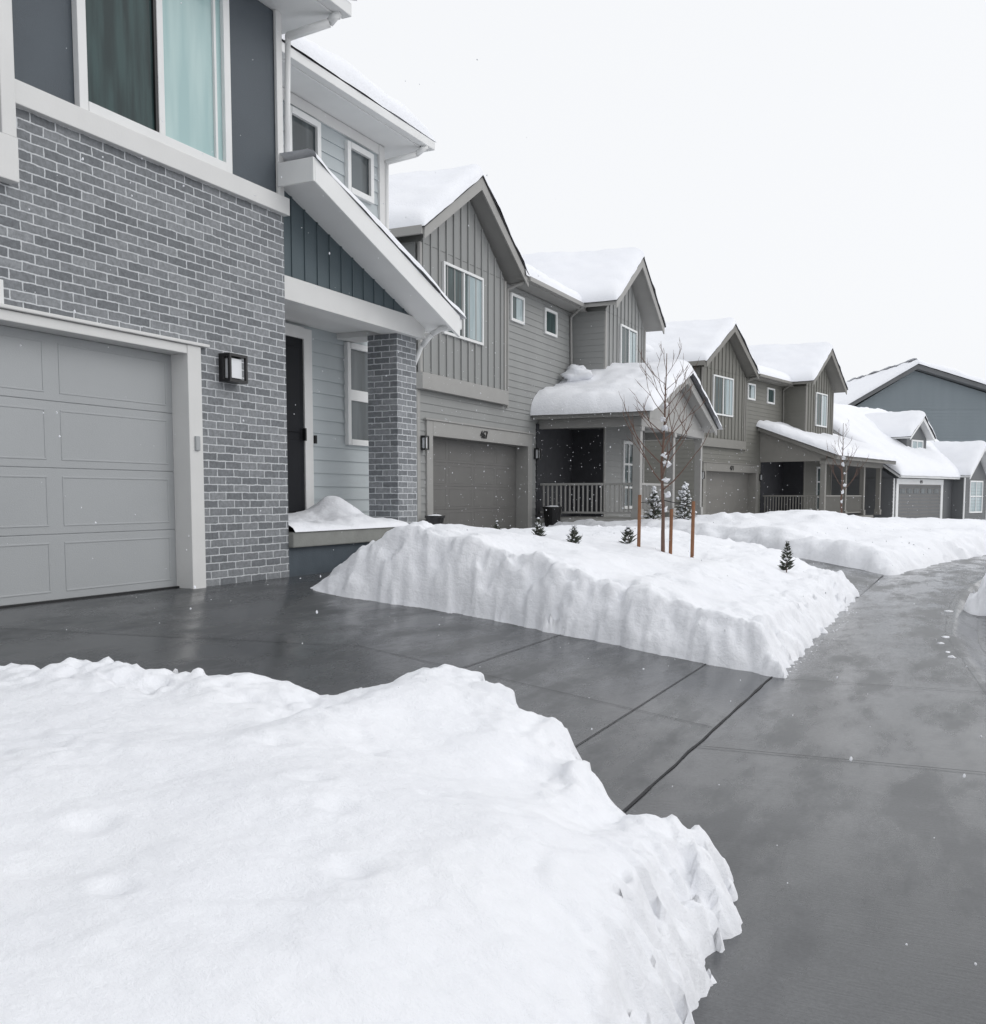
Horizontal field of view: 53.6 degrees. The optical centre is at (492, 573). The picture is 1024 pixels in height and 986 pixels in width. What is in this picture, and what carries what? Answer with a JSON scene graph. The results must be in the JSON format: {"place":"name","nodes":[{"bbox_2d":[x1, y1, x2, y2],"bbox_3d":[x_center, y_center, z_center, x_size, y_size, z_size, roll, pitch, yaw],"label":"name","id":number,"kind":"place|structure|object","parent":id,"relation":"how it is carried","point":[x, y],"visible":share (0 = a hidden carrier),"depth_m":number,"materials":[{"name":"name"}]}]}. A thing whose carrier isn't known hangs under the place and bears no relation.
{"place":"outdoors","nodes":[
{"label":"outdoors","id":0,"kind":"place"},
{"bbox_2d":[288,496,408,531],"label":"porch floor snow","id":1,"kind":"structure","parent":0,"point":[327,513],"depth_m":11.46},
{"bbox_2d":[280,149,466,318],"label":"porch roof snow","id":2,"kind":"structure","parent":0,"point":[296,155],"depth_m":10.63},
{"bbox_2d":[0,572,769,809],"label":"driveway","id":3,"kind":"structure","parent":0,"point":[631,756],"depth_m":7.11,"materials":[{"name":"concrete"}]},
{"bbox_2d":[0,586,178,608],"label":"door seal","id":4,"kind":"object","parent":3,"relation":"on","point":[77,598],"depth_m":7.93,"materials":[{"name":"black rubber"}]},
{"bbox_2d":[0,303,209,588],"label":"garage trim","id":5,"kind":"structure","parent":3,"relation":"on","point":[188,471],"depth_m":8.72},
{"bbox_2d":[0,325,176,605],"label":"garage door","id":6,"kind":"structure","parent":5,"relation":"in","point":[24,569],"depth_m":7.90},
{"bbox_2d":[0,333,170,597],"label":"door panels","id":7,"kind":"object","parent":6,"relation":"attached to","point":[63,477],"visible":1,"depth_m":7.81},
{"bbox_2d":[194,436,200,450],"bbox_3d":[-2.673,-1.167,8.777,0.060,0.130,0.055,2,5,26],"label":"keypad","id":8,"kind":"object","parent":5,"relation":"attached to","point":[197,443],"visible":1,"depth_m":8.75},
{"bbox_2d":[0,107,416,586],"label":"brick wall","id":9,"kind":"structure","parent":3,"relation":"on","point":[74,234],"depth_m":8.93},
{"bbox_2d":[0,279,3,303],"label":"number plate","id":10,"kind":"object","parent":9,"relation":"attached to","point":[1,292],"visible":1,"depth_m":6.97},
{"bbox_2d":[12,0,275,192],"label":"wall panel","id":11,"kind":"structure","parent":9,"relation":"on","point":[42,42],"depth_m":9.19,"materials":[{"name":"grey"}]},
{"bbox_2d":[0,0,289,216],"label":"band trim","id":12,"kind":"structure","parent":11,"relation":"attached to","point":[14,93],"depth_m":7.76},
{"bbox_2d":[71,0,232,173],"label":"window frame","id":13,"kind":"object","parent":11,"relation":"attached to","point":[80,54],"visible":0.77,"depth_m":8.29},
{"bbox_2d":[85,0,154,130],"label":"dark window pane","id":14,"kind":"object","parent":13,"relation":"in","point":[119,56],"visible":0.88,"depth_m":7.92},
{"bbox_2d":[151,0,158,131],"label":"window sash shadow","id":15,"kind":"object","parent":13,"relation":"in","point":[155,69],"depth_m":8.22},
{"bbox_2d":[162,0,222,160],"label":"window pane curtain","id":16,"kind":"object","parent":13,"relation":"in","point":[188,71],"depth_m":8.62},
{"bbox_2d":[258,0,351,33],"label":"front eave","id":17,"kind":"object","parent":11,"relation":"on","point":[295,14],"visible":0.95,"depth_m":9.63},
{"bbox_2d":[219,352,247,384],"bbox_3d":[-2.428,-1.912,9.126,0.130,0.260,0.250,2,5,26],"label":"lamp frame","id":18,"kind":"object","parent":9,"relation":"attached to","point":[222,357],"visible":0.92,"depth_m":9.04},
{"bbox_2d":[225,358,241,378],"bbox_3d":[-2.428,-1.912,9.126,0.070,0.180,0.150,2,5,26],"label":"lamp glass","id":19,"kind":"object","parent":18,"relation":"in","point":[236,368],"visible":0.86,"depth_m":9.10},
{"bbox_2d":[284,275,424,342],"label":"porch beam","id":20,"kind":"structure","parent":9,"relation":"on","point":[344,317],"depth_m":11.23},
{"bbox_2d":[277,157,459,336],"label":"porch roof","id":21,"kind":"structure","parent":9,"relation":"attached to","point":[317,192],"depth_m":10.62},
{"bbox_2d":[283,191,408,314],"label":"porch gable","id":22,"kind":"structure","parent":21,"relation":"attached to","point":[310,244],"depth_m":10.49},
{"bbox_2d":[425,319,461,332],"bbox_3d":[-1.065,-3.186,12.694,1.460,0.140,0.090,2,5,26],"label":"porch gutter","id":23,"kind":"object","parent":21,"relation":"attached to","point":[448,329],"visible":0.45,"depth_m":12.41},
{"bbox_2d":[7,2,982,965],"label":"falling snow","id":24,"kind":"structure","parent":0,"point":[571,494],"depth_m":7.75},
{"bbox_2d":[535,424,602,517],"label":"porch back wall","id":25,"kind":"structure","parent":0,"point":[580,448],"depth_m":27.83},
{"bbox_2d":[540,514,678,522],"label":"porch slab","id":26,"kind":"structure","parent":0,"point":[607,518],"depth_m":25.73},
{"bbox_2d":[304,0,985,381],"label":"sky","id":27,"kind":"structure","parent":0,"point":[791,171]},
{"bbox_2d":[509,528,882,594],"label":"driveway","id":28,"kind":"structure","parent":0,"point":[860,580],"depth_m":18.03,"materials":[{"name":"concrete"}]},
{"bbox_2d":[760,461,803,512],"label":"porch back wall","id":29,"kind":"structure","parent":0,"point":[778,478],"depth_m":43.94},
{"bbox_2d":[625,555,985,1023],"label":"sidewalk","id":30,"kind":"structure","parent":0,"point":[868,867],"depth_m":4.52,"materials":[{"name":"concrete"}]},
{"bbox_2d":[14,567,985,812],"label":"pavement joints","id":31,"kind":"object","parent":30,"relation":"on","point":[669,769],"visible":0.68,"depth_m":6.25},
{"bbox_2d":[789,610,955,671],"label":"snow clumps","id":32,"kind":"object","parent":30,"relation":"on","point":[951,656],"visible":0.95,"depth_m":9.98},
{"bbox_2d":[977,616,985,652],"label":"gutter and road","id":33,"kind":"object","parent":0,"point":[981,623],"visible":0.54,"depth_m":11.73,"materials":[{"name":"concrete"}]},
{"bbox_2d":[945,575,985,691],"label":"kerb","id":34,"kind":"structure","parent":33,"relation":"on","point":[961,631],"depth_m":11.08,"materials":[{"name":"concrete"}]},
{"label":"ground","id":35,"kind":"structure","parent":0,"visible":0},
{"bbox_2d":[289,542,369,576],"bbox_3d":[-1.722,0.017,11.651,1.430,0.798,3.128,2,5,26],"label":"porch foundation","id":36,"kind":"object","parent":35,"relation":"on","point":[314,560],"visible":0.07,"depth_m":10.54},
{"bbox_2d":[289,524,434,547],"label":"porch slab","id":37,"kind":"structure","parent":36,"relation":"on","point":[317,538],"depth_m":10.69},
{"bbox_2d":[0,656,742,1023],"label":"snow bank","id":38,"kind":"structure","parent":35,"relation":"on","point":[448,844],"depth_m":2.49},
{"bbox_2d":[396,202,643,405],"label":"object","id":39,"kind":"object","parent":35,"relation":"on","point":[412,238],"visible":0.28,"depth_m":22.32,"materials":[{"name":"grey"}]},
{"bbox_2d":[401,242,642,527],"bbox_3d":[-1.428,-3.723,24.432,16.693,6.850,7.518,-2,5,-23],"label":"lap siding","id":40,"kind":"object","parent":39,"relation":"attached to","point":[530,373],"visible":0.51,"depth_m":25.68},
{"bbox_2d":[389,177,664,407],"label":"roof trim","id":41,"kind":"structure","parent":39,"relation":"on","point":[499,240],"depth_m":23.86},
{"bbox_2d":[389,164,482,230],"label":"roof snow","id":42,"kind":"structure","parent":41,"relation":"on","point":[423,198],"depth_m":20.53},
{"bbox_2d":[525,263,581,301],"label":"roof snow","id":43,"kind":"structure","parent":41,"relation":"on","point":[542,277],"depth_m":25.18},
{"bbox_2d":[522,247,643,305],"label":"roof snow","id":44,"kind":"structure","parent":41,"relation":"on","point":[598,275],"depth_m":28.35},
{"bbox_2d":[644,256,665,324],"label":"roof snow","id":45,"kind":"structure","parent":41,"relation":"on","point":[656,294],"depth_m":30.04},
{"bbox_2d":[416,241,645,527],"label":"trim boards","id":46,"kind":"object","parent":39,"relation":"attached to","point":[459,431],"depth_m":22.73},
{"bbox_2d":[420,435,428,449],"bbox_3d":[-1.438,-2.736,20.483,0.140,0.300,0.160,2,5,26],"label":"lamp frame","id":47,"kind":"object","parent":46,"relation":"attached to","point":[421,437],"visible":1,"depth_m":20.42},
{"bbox_2d":[433,438,515,528],"bbox_3d":[-0.509,-2.068,23.351,0.050,2.120,5.020,2,5,26],"label":"garage door","id":48,"kind":"structure","parent":46,"relation":"attached to","point":[472,500],"depth_m":23.44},
{"bbox_2d":[433,441,514,527],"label":"door panels","id":49,"kind":"object","parent":48,"relation":"attached to","point":[470,483],"visible":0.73,"depth_m":23.29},
{"bbox_2d":[534,448,540,459],"bbox_3d":[1.181,-3.157,25.842,0.140,0.300,0.160,2,5,26],"label":"lamp frame","id":50,"kind":"object","parent":46,"relation":"attached to","point":[535,449],"visible":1,"depth_m":25.79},
{"bbox_2d":[422,200,642,416],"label":"battens","id":51,"kind":"object","parent":39,"relation":"attached to","point":[468,270],"visible":0.61,"depth_m":22.23,"materials":[{"name":"grey"}]},
{"bbox_2d":[442,261,637,508],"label":"window frames","id":52,"kind":"structure","parent":39,"relation":"attached to","point":[481,343],"depth_m":24.57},
{"bbox_2d":[446,265,635,505],"bbox_3d":[1.409,-4.381,25.807,0.755,5.355,10.631,3,5,32],"label":"window glass","id":53,"kind":"object","parent":52,"relation":"in","point":[550,327],"visible":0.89,"depth_m":24.42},
{"bbox_2d":[467,275,635,362],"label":"window blind","id":54,"kind":"object","parent":52,"relation":"in","point":[518,312],"depth_m":22.42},
{"bbox_2d":[422,175,665,326],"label":"shingles","id":55,"kind":"object","parent":39,"relation":"on","point":[484,179],"visible":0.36,"depth_m":22.86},
{"bbox_2d":[482,171,528,272],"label":"roof snow","id":56,"kind":"structure","parent":55,"relation":"on","point":[494,196],"depth_m":22.47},
{"bbox_2d":[311,520,859,677],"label":"snow bank","id":57,"kind":"structure","parent":35,"relation":"on","point":[764,612],"depth_m":9.24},
{"bbox_2d":[425,514,444,523],"bbox_3d":[-1.217,-1.064,20.428,0.432,0.335,0.432,2,5,26],"label":"planter pot","id":58,"kind":"object","parent":57,"relation":"on","point":[435,519],"visible":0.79,"depth_m":20.27,"materials":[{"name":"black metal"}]},
{"bbox_2d":[532,517,546,535],"bbox_3d":[0.597,-0.493,12.619,0.226,0.462,0.242,2,5,26],"label":"evergreen shrub","id":59,"kind":"object","parent":57,"relation":"on","point":[538,531],"visible":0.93,"depth_m":12.60,"materials":[{"name":"green plant"}]},
{"bbox_2d":[566,525,582,543],"bbox_3d":[0.997,-0.382,11.977,0.218,0.442,0.236,0,5,3],"label":"evergreen shrub","id":60,"kind":"object","parent":57,"relation":"on","point":[573,534],"visible":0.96,"depth_m":11.96,"materials":[{"name":"green plant"}]},
{"bbox_2d":[619,526,636,543],"bbox_3d":[1.798,-0.405,12.931,0.257,0.439,0.296,2,5,26],"label":"evergreen shrub","id":61,"kind":"object","parent":57,"relation":"on","point":[627,532],"visible":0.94,"depth_m":12.90,"materials":[{"name":"green plant"}]},
{"bbox_2d":[619,338,710,557],"bbox_3d":[2.140,-1.407,12.182,1.119,3.053,0.918,0,5,4],"label":"bare young tree","id":62,"kind":"object","parent":57,"relation":"on","point":[664,428],"visible":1,"depth_m":12.24,"materials":[{"name":"brown plant"}]},
{"bbox_2d":[777,540,795,571],"bbox_3d":[3.893,-0.154,12.907,0.266,0.582,0.265,2,5,26],"label":"evergreen shrub","id":63,"kind":"object","parent":57,"relation":"on","point":[786,565],"visible":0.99,"depth_m":12.90,"materials":[{"name":"green plant"}]},
{"bbox_2d":[532,377,716,518],"bbox_3d":[4.042,-3.643,28.200,3.190,3.998,7.200,2,5,26],"label":"porch frame","id":64,"kind":"object","parent":35,"relation":"on","point":[702,422],"visible":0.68,"depth_m":27.19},
{"bbox_2d":[540,483,669,513],"bbox_3d":[3.504,-2.003,26.085,1.987,0.800,4.071,11,12,68],"label":"porch railing","id":65,"kind":"object","parent":64,"relation":"attached to","point":[646,489],"visible":0.62,"depth_m":25.71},
{"bbox_2d":[530,359,692,414],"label":"porch roof snow","id":66,"kind":"structure","parent":64,"relation":"on","point":[606,387],"depth_m":25.43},
{"bbox_2d":[560,364,592,381],"bbox_3d":[2.425,-5.565,27.422,1.133,0.691,1.298,2,5,26],"label":"porch roof snow heap","id":67,"kind":"object","parent":66,"relation":"on","point":[574,373],"visible":0.84,"depth_m":26.93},
{"bbox_2d":[532,376,718,428],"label":"porch shingles","id":68,"kind":"object","parent":64,"relation":"on","point":[702,400],"visible":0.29,"depth_m":28.87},
{"bbox_2d":[691,370,721,429],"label":"porch roof snow","id":69,"kind":"structure","parent":64,"relation":"on","point":[705,396],"depth_m":29.40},
{"bbox_2d":[692,340,832,449],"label":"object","id":70,"kind":"object","parent":35,"relation":"on","point":[720,374],"visible":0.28,"depth_m":39.71,"materials":[{"name":"grey"}]},
{"bbox_2d":[644,367,830,513],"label":"lap siding","id":71,"kind":"object","parent":70,"relation":"attached to","point":[758,409],"visible":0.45,"depth_m":41.43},
{"bbox_2d":[712,374,827,510],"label":"window frames","id":72,"kind":"structure","parent":71,"relation":"attached to","point":[754,399],"depth_m":41.36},
{"bbox_2d":[714,377,823,508],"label":"window glass","id":73,"kind":"object","parent":72,"relation":"in","point":[770,392],"visible":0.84,"depth_m":41.01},
{"bbox_2d":[725,379,826,425],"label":"window blind","id":74,"kind":"object","parent":72,"relation":"attached to","point":[729,408],"depth_m":39.29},
{"bbox_2d":[736,323,758,369],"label":"roof snow","id":75,"kind":"structure","parent":70,"relation":"on","point":[746,344],"depth_m":39.21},
{"bbox_2d":[701,367,833,514],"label":"trim boards","id":76,"kind":"object","parent":70,"relation":"attached to","point":[753,471],"depth_m":40.38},
{"bbox_2d":[706,471,748,514],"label":"garage door","id":77,"kind":"structure","parent":76,"relation":"attached to","point":[733,504],"depth_m":40.36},
{"bbox_2d":[706,473,747,512],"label":"door panels","id":78,"kind":"object","parent":77,"relation":"attached to","point":[723,493],"visible":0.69,"depth_m":40.12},
{"bbox_2d":[703,343,831,456],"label":"battens","id":79,"kind":"object","parent":70,"relation":"attached to","point":[742,396],"visible":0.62,"depth_m":39.66,"materials":[{"name":"grey"}]},
{"bbox_2d":[689,325,846,450],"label":"roof trim","id":80,"kind":"structure","parent":70,"relation":"on","point":[750,371],"depth_m":40.62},
{"bbox_2d":[646,317,735,362],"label":"roof snow","id":81,"kind":"structure","parent":80,"relation":"on","point":[701,340],"depth_m":37.94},
{"bbox_2d":[646,344,748,378],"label":"roof snow","id":82,"kind":"structure","parent":80,"relation":"on","point":[649,348],"depth_m":38.23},
{"bbox_2d":[748,342,832,383],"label":"roof snow","id":83,"kind":"structure","parent":80,"relation":"on","point":[800,362],"depth_m":44.52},
{"bbox_2d":[707,324,847,389],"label":"shingles","id":84,"kind":"object","parent":70,"relation":"on","point":[757,368],"visible":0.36,"depth_m":40.06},
{"bbox_2d":[757,365,790,380],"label":"roof snow","id":85,"kind":"structure","parent":84,"relation":"on","point":[772,372],"depth_m":41.96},
{"bbox_2d":[541,510,985,586],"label":"snow bank","id":86,"kind":"structure","parent":35,"relation":"on","point":[839,543],"depth_m":22.45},
{"bbox_2d":[542,505,562,526],"bbox_3d":[1.568,-1.494,25.784,0.540,0.594,0.540,2,5,26],"label":"planter pot","id":87,"kind":"object","parent":86,"relation":"on","point":[553,512],"visible":0.87,"depth_m":25.60,"materials":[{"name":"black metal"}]},
{"bbox_2d":[641,485,661,518],"bbox_3d":[4.017,-1.626,24.270,0.619,1.154,0.616,-4,6,-43],"label":"evergreen shrub","id":88,"kind":"object","parent":86,"relation":"on","point":[652,511],"visible":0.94,"depth_m":24.19,"materials":[{"name":"green plant"}]},
{"bbox_2d":[673,482,696,519],"bbox_3d":[4.768,-1.669,24.212,0.673,1.248,0.622,2,5,26],"label":"evergreen shrub","id":89,"kind":"object","parent":86,"relation":"on","point":[684,509],"visible":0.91,"depth_m":24.14,"materials":[{"name":"green plant"}]},
{"bbox_2d":[826,420,868,512],"bbox_3d":[9.578,-2.620,26.437,0.968,3.136,0.736,0,5,-2],"label":"bare young tree","id":90,"kind":"object","parent":86,"relation":"on","point":[842,458],"visible":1,"depth_m":26.39,"materials":[{"name":"brown plant"}]},
{"bbox_2d":[758,427,895,514],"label":"porch frame","id":91,"kind":"object","parent":35,"relation":"on","point":[782,449],"visible":0.64,"depth_m":41.73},
{"bbox_2d":[763,495,861,512],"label":"porch railing","id":92,"kind":"object","parent":91,"relation":"attached to","point":[853,505],"visible":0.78,"depth_m":42.28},
{"bbox_2d":[756,420,898,460],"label":"porch roof snow","id":93,"kind":"structure","parent":91,"relation":"on","point":[864,450],"depth_m":41.79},
{"bbox_2d":[854,376,904,405],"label":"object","id":94,"kind":"object","parent":35,"relation":"on","point":[873,395],"visible":0.1,"depth_m":63.59,"materials":[{"name":"grey"}]},
{"bbox_2d":[848,364,985,405],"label":"roof trim","id":95,"kind":"structure","parent":94,"relation":"on","point":[951,378],"depth_m":62.75,"materials":[{"name":"grey"}]},
{"bbox_2d":[834,359,918,404],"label":"roof snow","id":96,"kind":"structure","parent":95,"relation":"on","point":[860,387],"depth_m":64.56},
{"bbox_2d":[847,358,985,384],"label":"roof snow","id":97,"kind":"structure","parent":95,"relation":"on","point":[952,371],"depth_m":62.73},
{"bbox_2d":[856,371,985,441],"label":"lap siding","id":98,"kind":"object","parent":94,"relation":"attached to","point":[954,411],"visible":0.27,"depth_m":63.33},
{"bbox_2d":[832,427,985,516],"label":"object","id":99,"kind":"object","parent":35,"relation":"on","point":[979,472],"visible":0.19,"depth_m":49.95,"materials":[{"name":"grey"}]},
{"bbox_2d":[864,410,925,436],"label":"dormer snow","id":100,"kind":"structure","parent":99,"relation":"on","point":[899,424],"depth_m":51.97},
{"bbox_2d":[833,403,960,476],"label":"roof snow","id":101,"kind":"structure","parent":99,"relation":"on","point":[929,460],"depth_m":50.57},
{"bbox_2d":[831,478,985,519],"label":"lap siding","id":102,"kind":"object","parent":99,"relation":"attached to","point":[952,508],"visible":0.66,"depth_m":50.01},
{"bbox_2d":[898,484,939,517],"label":"garage door","id":103,"kind":"structure","parent":102,"relation":"attached to","point":[918,501],"depth_m":49.80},
{"bbox_2d":[900,488,938,492],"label":"garage lights","id":104,"kind":"object","parent":103,"relation":"in","point":[909,490],"visible":1,"depth_m":49.60},
{"bbox_2d":[833,417,985,518],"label":"trim","id":105,"kind":"structure","parent":99,"relation":"on","point":[929,436],"depth_m":50.94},
{"bbox_2d":[930,440,985,474],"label":"gable snow","id":106,"kind":"structure","parent":105,"relation":"on","point":[964,457],"depth_m":52.68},
{"bbox_2d":[911,440,982,512],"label":"window frames","id":107,"kind":"structure","parent":99,"relation":"attached to","point":[970,496],"depth_m":52.94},
{"bbox_2d":[913,441,981,511],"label":"window glass","id":108,"kind":"object","parent":107,"relation":"in","point":[978,500],"visible":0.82,"depth_m":53.11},
{"bbox_2d":[963,573,985,615],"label":"snow bank","id":109,"kind":"structure","parent":35,"relation":"on","point":[975,603],"depth_m":13.32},
{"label":"snow on the lawn","id":110,"kind":"object","parent":35,"relation":"on","visible":0},
{"bbox_3d":[-6.312,-2.792,13.867,8.950,6.050,3.480,2,5,26],"label":"rear block core","id":111,"kind":"object","parent":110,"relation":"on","visible":0},
{"bbox_2d":[283,100,377,526],"bbox_3d":[-2.286,-3.114,11.846,0.015,5.090,3.430,2,5,26],"label":"lap siding","id":112,"kind":"object","parent":111,"relation":"attached to","point":[341,469],"visible":0.18,"depth_m":12.41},
{"bbox_2d":[284,104,373,446],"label":"window frames","id":113,"kind":"structure","parent":112,"relation":"attached to","point":[354,395],"depth_m":12.64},
{"bbox_2d":[292,115,368,440],"bbox_3d":[-2.023,-3.589,12.338,0.022,3.805,1.775,2,5,26],"label":"window glass","id":114,"kind":"object","parent":113,"relation":"in","point":[303,134],"visible":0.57,"depth_m":12.82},
{"bbox_2d":[282,87,384,509],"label":"corner trim","id":115,"kind":"structure","parent":111,"relation":"attached to","point":[292,330],"depth_m":11.93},
{"bbox_2d":[285,335,304,512],"bbox_3d":[-2.509,-1.693,11.448,0.055,2.200,0.920,2,5,26],"label":"front door","id":116,"kind":"structure","parent":115,"relation":"attached to","point":[295,423],"depth_m":11.68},
{"bbox_2d":[302,428,316,443],"bbox_3d":[-2.231,-1.675,11.915,0.048,0.170,0.305,2,5,20],"label":"door handle","id":117,"kind":"object","parent":116,"relation":"attached to","point":[304,434],"visible":1,"depth_m":11.78,"materials":[{"name":"black metal"}]},
{"bbox_2d":[282,42,434,158],"bbox_3d":[-5.946,-7.412,13.592,9.530,3.190,3.960,2,5,26],"label":"eave","id":118,"kind":"object","parent":111,"relation":"on","point":[319,87],"visible":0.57,"depth_m":11.94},
{"bbox_2d":[282,34,435,141],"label":"roof snow","id":119,"kind":"structure","parent":118,"relation":"on","point":[344,71],"depth_m":11.79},
{"bbox_2d":[284,11,448,364],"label":"downspouts","id":120,"kind":"object","parent":111,"relation":"attached to","point":[321,25],"visible":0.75,"depth_m":9.77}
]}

